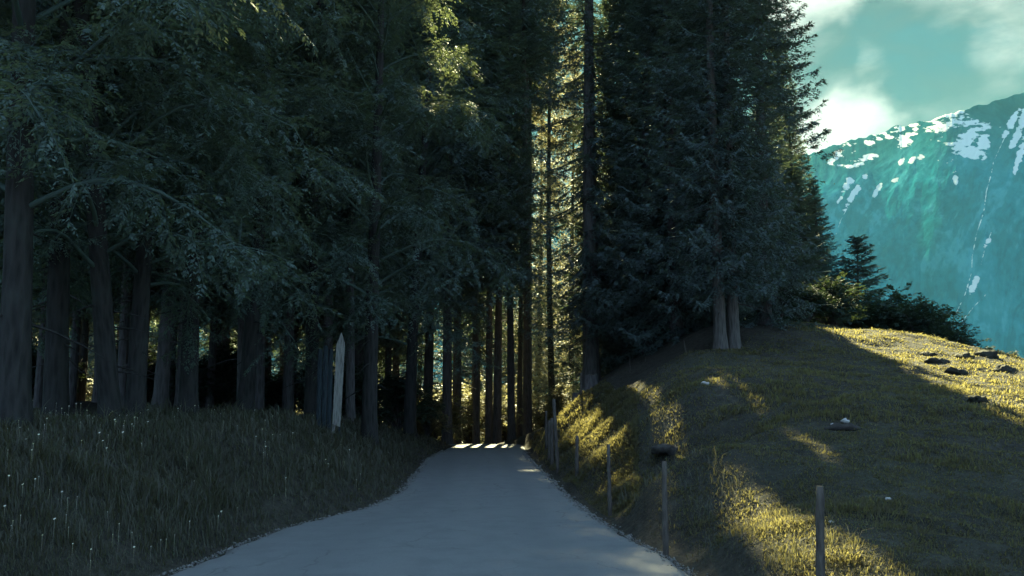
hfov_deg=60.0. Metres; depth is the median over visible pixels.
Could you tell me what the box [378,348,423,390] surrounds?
spruce tree
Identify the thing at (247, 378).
broadleaf tree
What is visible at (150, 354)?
bush
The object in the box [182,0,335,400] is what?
spruce tree
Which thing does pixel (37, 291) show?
spruce tree
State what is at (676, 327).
spruce tree
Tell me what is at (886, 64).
sky
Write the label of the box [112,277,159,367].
spruce tree
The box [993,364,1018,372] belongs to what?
boulder
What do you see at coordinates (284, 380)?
spruce tree
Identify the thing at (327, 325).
spruce tree
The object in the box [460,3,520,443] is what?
spruce tree
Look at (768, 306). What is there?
spruce tree
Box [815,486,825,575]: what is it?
fence post
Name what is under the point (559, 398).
bush
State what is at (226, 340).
spruce tree
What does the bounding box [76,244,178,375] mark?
spruce tree
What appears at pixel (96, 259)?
broadleaf tree
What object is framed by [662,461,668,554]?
fence post
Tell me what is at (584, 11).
spruce tree
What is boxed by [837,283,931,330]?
bush
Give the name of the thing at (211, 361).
spruce tree
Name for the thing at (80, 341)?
spruce tree
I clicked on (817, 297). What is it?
bush
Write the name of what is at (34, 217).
spruce tree
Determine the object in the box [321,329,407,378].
spruce tree
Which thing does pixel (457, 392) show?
spruce tree
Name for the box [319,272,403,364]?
spruce tree
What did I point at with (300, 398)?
bush
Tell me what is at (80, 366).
bush
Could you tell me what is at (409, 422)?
conifer tree
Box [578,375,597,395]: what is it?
tree stump
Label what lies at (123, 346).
spruce tree
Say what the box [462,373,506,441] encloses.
bush
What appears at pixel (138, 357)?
broadleaf tree
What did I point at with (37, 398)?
spruce tree
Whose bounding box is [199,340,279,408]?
bush
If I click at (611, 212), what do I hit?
spruce tree
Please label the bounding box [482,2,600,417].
conifer tree
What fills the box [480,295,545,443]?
spruce tree
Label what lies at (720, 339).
spruce tree
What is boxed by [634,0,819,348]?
spruce tree
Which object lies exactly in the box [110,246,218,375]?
spruce tree
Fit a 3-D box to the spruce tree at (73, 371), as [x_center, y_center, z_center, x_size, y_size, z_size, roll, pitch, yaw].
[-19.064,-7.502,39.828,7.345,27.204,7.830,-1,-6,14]
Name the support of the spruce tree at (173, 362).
on the ground at (636, 373)
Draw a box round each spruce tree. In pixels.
[0,0,213,377]
[0,3,49,267]
[0,111,133,375]
[0,219,42,303]
[1,227,89,407]
[33,276,91,329]
[35,258,115,407]
[38,282,118,388]
[45,1,277,379]
[69,283,118,400]
[69,323,116,399]
[69,328,116,388]
[70,273,119,402]
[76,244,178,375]
[85,270,180,338]
[108,196,164,408]
[109,0,295,411]
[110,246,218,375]
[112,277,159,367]
[114,302,159,334]
[114,318,158,348]
[120,276,226,406]
[149,5,280,408]
[149,178,279,403]
[149,309,177,357]
[150,273,228,407]
[175,274,237,409]
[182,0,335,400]
[199,302,237,409]
[199,324,236,352]
[199,333,234,357]
[200,255,304,394]
[200,311,237,407]
[202,257,304,376]
[211,4,338,410]
[233,325,303,377]
[246,19,356,411]
[265,282,344,412]
[266,285,340,411]
[268,0,435,422]
[271,337,302,382]
[272,326,304,374]
[274,1,404,416]
[278,316,337,351]
[287,16,402,411]
[301,322,402,378]
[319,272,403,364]
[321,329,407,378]
[323,10,416,363]
[338,12,442,426]
[355,0,467,369]
[378,29,456,428]
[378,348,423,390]
[379,0,539,443]
[390,0,529,398]
[400,309,452,396]
[402,46,468,379]
[409,0,550,443]
[433,311,483,443]
[434,0,539,435]
[434,12,548,443]
[452,303,502,443]
[454,42,495,443]
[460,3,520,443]
[465,0,534,443]
[471,0,576,434]
[477,0,541,440]
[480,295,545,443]
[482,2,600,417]
[489,0,663,381]
[502,108,545,437]
[506,0,576,416]
[511,0,578,374]
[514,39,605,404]
[532,191,567,401]
[540,0,658,388]
[541,0,632,387]
[544,234,577,400]
[563,1,710,373]
[565,0,709,370]
[586,0,757,354]
[609,9,776,341]
[626,0,808,349]
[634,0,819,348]
[640,0,793,333]
[678,0,842,330]
[748,86,851,309]
[769,30,830,251]
[772,167,845,320]
[774,111,832,278]
[797,179,850,289]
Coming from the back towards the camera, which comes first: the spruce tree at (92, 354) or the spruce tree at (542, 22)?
the spruce tree at (92, 354)
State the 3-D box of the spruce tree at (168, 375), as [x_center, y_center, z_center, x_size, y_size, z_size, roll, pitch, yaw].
[-11.598,-8.143,31.054,7.373,25.616,6.916,-2,-8,18]
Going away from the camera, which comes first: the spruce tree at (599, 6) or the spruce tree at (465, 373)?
the spruce tree at (599, 6)
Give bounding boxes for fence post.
[545,411,547,449]
[547,420,549,460]
[550,418,553,464]
[552,399,558,472]
[575,436,578,475]
[607,444,611,516]
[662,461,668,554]
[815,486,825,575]
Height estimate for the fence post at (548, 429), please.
1.630 m
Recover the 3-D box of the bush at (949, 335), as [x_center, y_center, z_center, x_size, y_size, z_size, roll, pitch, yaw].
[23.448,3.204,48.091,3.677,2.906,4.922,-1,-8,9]
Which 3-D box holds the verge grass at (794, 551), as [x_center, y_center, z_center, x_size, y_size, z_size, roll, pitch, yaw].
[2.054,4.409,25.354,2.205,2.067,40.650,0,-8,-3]
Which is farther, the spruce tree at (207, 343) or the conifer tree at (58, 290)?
the spruce tree at (207, 343)
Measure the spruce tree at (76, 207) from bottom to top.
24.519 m
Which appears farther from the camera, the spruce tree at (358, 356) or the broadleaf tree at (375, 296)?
the spruce tree at (358, 356)
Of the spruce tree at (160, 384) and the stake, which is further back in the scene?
the stake
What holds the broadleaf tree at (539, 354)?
on the ground at (636, 373)
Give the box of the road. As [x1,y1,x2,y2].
[170,444,689,575]
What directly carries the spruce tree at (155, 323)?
on the ground at (636, 373)
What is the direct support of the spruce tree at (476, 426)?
on the ground at (636, 373)
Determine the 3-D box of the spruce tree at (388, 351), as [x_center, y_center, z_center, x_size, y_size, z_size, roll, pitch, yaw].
[-8.083,-8.550,56.686,8.004,37.279,8.369,-2,-7,5]
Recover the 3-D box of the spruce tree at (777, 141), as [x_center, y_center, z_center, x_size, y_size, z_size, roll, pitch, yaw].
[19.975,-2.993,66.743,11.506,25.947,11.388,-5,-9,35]
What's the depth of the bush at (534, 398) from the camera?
67.20 m
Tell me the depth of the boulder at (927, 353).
30.37 m
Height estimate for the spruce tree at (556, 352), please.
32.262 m
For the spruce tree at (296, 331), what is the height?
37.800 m
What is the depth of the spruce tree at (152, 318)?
55.85 m
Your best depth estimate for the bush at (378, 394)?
52.75 m
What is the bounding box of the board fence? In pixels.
[316,346,332,429]
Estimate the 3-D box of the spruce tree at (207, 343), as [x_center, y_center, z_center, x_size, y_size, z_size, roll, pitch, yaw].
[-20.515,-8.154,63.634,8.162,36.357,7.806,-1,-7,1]
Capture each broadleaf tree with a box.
[0,0,318,429]
[0,0,325,422]
[0,0,351,418]
[0,0,387,414]
[87,0,440,411]
[210,0,527,446]
[485,97,580,420]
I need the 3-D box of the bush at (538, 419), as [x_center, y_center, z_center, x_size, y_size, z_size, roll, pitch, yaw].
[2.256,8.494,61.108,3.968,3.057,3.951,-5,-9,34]
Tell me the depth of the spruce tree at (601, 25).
48.78 m
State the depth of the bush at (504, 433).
70.62 m
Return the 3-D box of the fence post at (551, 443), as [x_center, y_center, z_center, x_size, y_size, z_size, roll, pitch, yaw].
[1.289,5.114,28.574,0.127,1.830,0.125,0,-8,-4]
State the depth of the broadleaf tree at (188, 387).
22.26 m
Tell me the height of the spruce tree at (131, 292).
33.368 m
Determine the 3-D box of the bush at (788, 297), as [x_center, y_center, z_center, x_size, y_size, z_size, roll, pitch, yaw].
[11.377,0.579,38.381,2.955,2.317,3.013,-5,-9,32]
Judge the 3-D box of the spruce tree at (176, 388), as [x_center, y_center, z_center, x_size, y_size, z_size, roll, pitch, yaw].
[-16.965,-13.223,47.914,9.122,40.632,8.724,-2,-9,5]
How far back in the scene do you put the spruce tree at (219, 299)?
44.73 m
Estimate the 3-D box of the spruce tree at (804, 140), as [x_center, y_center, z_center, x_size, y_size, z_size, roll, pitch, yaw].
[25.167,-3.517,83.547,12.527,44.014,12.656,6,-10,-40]
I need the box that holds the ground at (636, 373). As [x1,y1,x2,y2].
[0,321,1023,575]
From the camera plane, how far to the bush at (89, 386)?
68.22 m
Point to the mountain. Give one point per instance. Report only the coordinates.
(933, 210)
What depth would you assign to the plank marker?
23.86 m
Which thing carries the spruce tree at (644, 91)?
on the ground at (636, 373)
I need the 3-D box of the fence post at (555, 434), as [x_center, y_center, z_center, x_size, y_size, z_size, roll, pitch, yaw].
[1.266,4.370,25.230,0.228,2.413,0.113,3,-8,-19]
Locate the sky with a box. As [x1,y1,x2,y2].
[518,0,1023,221]
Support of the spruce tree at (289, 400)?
on the ground at (636, 373)
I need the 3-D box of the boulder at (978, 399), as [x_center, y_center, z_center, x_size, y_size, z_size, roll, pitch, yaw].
[9.975,2.405,18.980,0.409,0.219,0.524,-6,-10,37]
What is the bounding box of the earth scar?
[824,423,860,430]
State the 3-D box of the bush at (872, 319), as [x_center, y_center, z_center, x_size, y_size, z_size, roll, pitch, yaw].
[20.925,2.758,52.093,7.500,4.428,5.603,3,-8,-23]
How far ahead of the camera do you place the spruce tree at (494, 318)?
70.38 m
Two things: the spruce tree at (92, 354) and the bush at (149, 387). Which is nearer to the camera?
the bush at (149, 387)
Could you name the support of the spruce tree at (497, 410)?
on the ground at (636, 373)
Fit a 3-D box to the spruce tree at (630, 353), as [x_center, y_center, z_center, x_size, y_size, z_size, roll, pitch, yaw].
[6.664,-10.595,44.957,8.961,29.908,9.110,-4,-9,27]
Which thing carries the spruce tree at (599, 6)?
on the ground at (636, 373)
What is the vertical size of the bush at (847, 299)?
3.089 m
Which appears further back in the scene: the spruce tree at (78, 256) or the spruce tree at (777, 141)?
the spruce tree at (777, 141)
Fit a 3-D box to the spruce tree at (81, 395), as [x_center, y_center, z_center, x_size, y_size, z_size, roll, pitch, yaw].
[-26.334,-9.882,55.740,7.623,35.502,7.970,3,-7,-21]
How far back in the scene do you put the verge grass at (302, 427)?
13.75 m
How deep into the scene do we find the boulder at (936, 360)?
27.60 m
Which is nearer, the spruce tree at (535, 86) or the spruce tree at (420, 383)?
the spruce tree at (535, 86)
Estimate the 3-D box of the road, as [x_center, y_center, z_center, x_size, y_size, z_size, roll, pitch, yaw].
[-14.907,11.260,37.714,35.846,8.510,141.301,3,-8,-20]
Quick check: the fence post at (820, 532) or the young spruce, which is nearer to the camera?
the fence post at (820, 532)
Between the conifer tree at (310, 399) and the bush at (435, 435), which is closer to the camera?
the conifer tree at (310, 399)
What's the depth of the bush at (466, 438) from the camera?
68.74 m
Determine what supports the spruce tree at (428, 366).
on the ground at (636, 373)
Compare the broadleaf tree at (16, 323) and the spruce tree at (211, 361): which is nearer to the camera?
the broadleaf tree at (16, 323)
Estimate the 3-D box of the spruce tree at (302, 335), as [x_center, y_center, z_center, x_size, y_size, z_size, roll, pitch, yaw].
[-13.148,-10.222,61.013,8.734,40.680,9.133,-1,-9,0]
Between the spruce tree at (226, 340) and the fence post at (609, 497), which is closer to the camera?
the fence post at (609, 497)
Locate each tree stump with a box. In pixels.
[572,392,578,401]
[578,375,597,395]
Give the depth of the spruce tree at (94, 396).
44.15 m
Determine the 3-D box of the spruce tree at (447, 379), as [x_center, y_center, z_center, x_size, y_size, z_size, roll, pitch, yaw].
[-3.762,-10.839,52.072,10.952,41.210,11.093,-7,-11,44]
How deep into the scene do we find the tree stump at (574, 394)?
37.10 m
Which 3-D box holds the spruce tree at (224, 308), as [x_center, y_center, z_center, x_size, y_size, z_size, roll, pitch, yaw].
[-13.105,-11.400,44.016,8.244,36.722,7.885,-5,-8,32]
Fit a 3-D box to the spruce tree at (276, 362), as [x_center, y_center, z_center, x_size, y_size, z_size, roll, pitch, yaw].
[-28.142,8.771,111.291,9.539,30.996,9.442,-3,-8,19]
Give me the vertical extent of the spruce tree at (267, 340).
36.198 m
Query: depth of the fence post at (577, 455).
21.72 m
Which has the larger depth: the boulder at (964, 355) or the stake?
the stake
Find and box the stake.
[580,373,581,394]
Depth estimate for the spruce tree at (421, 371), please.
100.70 m
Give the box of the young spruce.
[822,234,890,310]
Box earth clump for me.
[650,443,677,455]
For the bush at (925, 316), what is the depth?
49.34 m
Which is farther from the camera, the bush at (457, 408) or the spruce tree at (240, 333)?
the bush at (457, 408)
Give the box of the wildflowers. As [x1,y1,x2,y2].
[4,403,393,564]
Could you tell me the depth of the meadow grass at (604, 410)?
24.77 m
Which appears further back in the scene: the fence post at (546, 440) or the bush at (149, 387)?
the bush at (149, 387)
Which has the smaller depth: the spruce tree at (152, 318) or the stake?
the stake
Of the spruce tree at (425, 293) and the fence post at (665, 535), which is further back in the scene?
the spruce tree at (425, 293)
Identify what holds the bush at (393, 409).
on the ground at (636, 373)
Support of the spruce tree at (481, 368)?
on the ground at (636, 373)
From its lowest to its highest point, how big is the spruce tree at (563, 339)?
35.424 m
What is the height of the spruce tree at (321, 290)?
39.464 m
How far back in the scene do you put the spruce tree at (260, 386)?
35.00 m
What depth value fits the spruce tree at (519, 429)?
63.81 m
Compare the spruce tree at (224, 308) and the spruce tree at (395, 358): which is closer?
the spruce tree at (224, 308)
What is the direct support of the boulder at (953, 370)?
on the ground at (636, 373)
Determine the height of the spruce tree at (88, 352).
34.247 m
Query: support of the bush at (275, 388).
on the ground at (636, 373)
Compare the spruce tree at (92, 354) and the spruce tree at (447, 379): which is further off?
the spruce tree at (92, 354)
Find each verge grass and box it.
[0,394,452,575]
[530,410,894,575]
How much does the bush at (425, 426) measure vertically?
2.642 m
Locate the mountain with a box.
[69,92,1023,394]
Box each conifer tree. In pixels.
[0,0,319,417]
[157,0,462,415]
[293,0,544,436]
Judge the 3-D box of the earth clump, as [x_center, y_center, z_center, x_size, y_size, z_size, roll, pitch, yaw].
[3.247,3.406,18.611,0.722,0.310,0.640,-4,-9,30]
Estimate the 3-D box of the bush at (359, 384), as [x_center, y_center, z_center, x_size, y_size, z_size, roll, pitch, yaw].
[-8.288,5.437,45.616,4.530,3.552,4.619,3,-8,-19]
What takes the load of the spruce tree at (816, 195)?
on the ground at (636, 373)
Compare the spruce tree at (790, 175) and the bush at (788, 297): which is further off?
the spruce tree at (790, 175)
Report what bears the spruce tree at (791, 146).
on the ground at (636, 373)
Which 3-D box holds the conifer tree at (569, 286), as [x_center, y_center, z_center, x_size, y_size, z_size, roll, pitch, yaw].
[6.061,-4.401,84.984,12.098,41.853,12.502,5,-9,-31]
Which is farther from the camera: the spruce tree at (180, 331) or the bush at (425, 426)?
the bush at (425, 426)
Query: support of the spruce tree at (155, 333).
on the ground at (636, 373)
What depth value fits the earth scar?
16.25 m
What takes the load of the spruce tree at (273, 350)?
on the ground at (636, 373)
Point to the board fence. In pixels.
(325, 356)
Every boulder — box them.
[919,351,937,356]
[924,357,949,363]
[944,367,967,374]
[954,352,974,359]
[967,395,987,402]
[973,350,998,358]
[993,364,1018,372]
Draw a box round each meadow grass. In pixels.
[529,379,642,517]
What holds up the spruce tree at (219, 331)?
on the ground at (636, 373)
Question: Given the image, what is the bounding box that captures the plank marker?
[331,332,344,436]
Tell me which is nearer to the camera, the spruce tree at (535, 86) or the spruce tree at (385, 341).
the spruce tree at (385, 341)
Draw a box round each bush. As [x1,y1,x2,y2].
[32,337,83,399]
[32,348,84,398]
[81,335,157,398]
[86,361,93,400]
[146,357,175,404]
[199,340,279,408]
[234,371,303,412]
[271,354,334,413]
[321,363,388,424]
[332,362,392,418]
[343,369,445,428]
[416,390,455,436]
[421,380,467,442]
[422,394,460,439]
[434,388,474,440]
[461,379,484,443]
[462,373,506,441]
[470,394,536,441]
[502,379,544,431]
[515,389,565,428]
[538,383,571,415]
[743,275,805,324]
[774,282,845,321]
[795,271,869,327]
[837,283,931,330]
[837,296,894,329]
[867,292,992,349]
[916,321,986,348]
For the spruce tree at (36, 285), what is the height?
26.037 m
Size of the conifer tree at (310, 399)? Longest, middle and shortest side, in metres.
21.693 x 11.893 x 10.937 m
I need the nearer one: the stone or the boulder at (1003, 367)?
the stone
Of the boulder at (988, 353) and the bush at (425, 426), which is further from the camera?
the bush at (425, 426)
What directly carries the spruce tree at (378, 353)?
on the ground at (636, 373)
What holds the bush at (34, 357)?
on the ground at (636, 373)
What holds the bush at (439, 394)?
on the ground at (636, 373)
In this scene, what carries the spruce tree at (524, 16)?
on the ground at (636, 373)
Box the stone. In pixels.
[840,418,849,422]
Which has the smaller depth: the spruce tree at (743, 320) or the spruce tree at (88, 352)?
the spruce tree at (743, 320)
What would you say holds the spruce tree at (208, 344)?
on the ground at (636, 373)
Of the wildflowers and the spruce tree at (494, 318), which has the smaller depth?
the wildflowers
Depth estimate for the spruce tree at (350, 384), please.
34.96 m
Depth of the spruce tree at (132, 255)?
24.88 m
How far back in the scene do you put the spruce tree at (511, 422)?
56.91 m
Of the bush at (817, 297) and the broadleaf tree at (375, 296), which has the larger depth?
the bush at (817, 297)

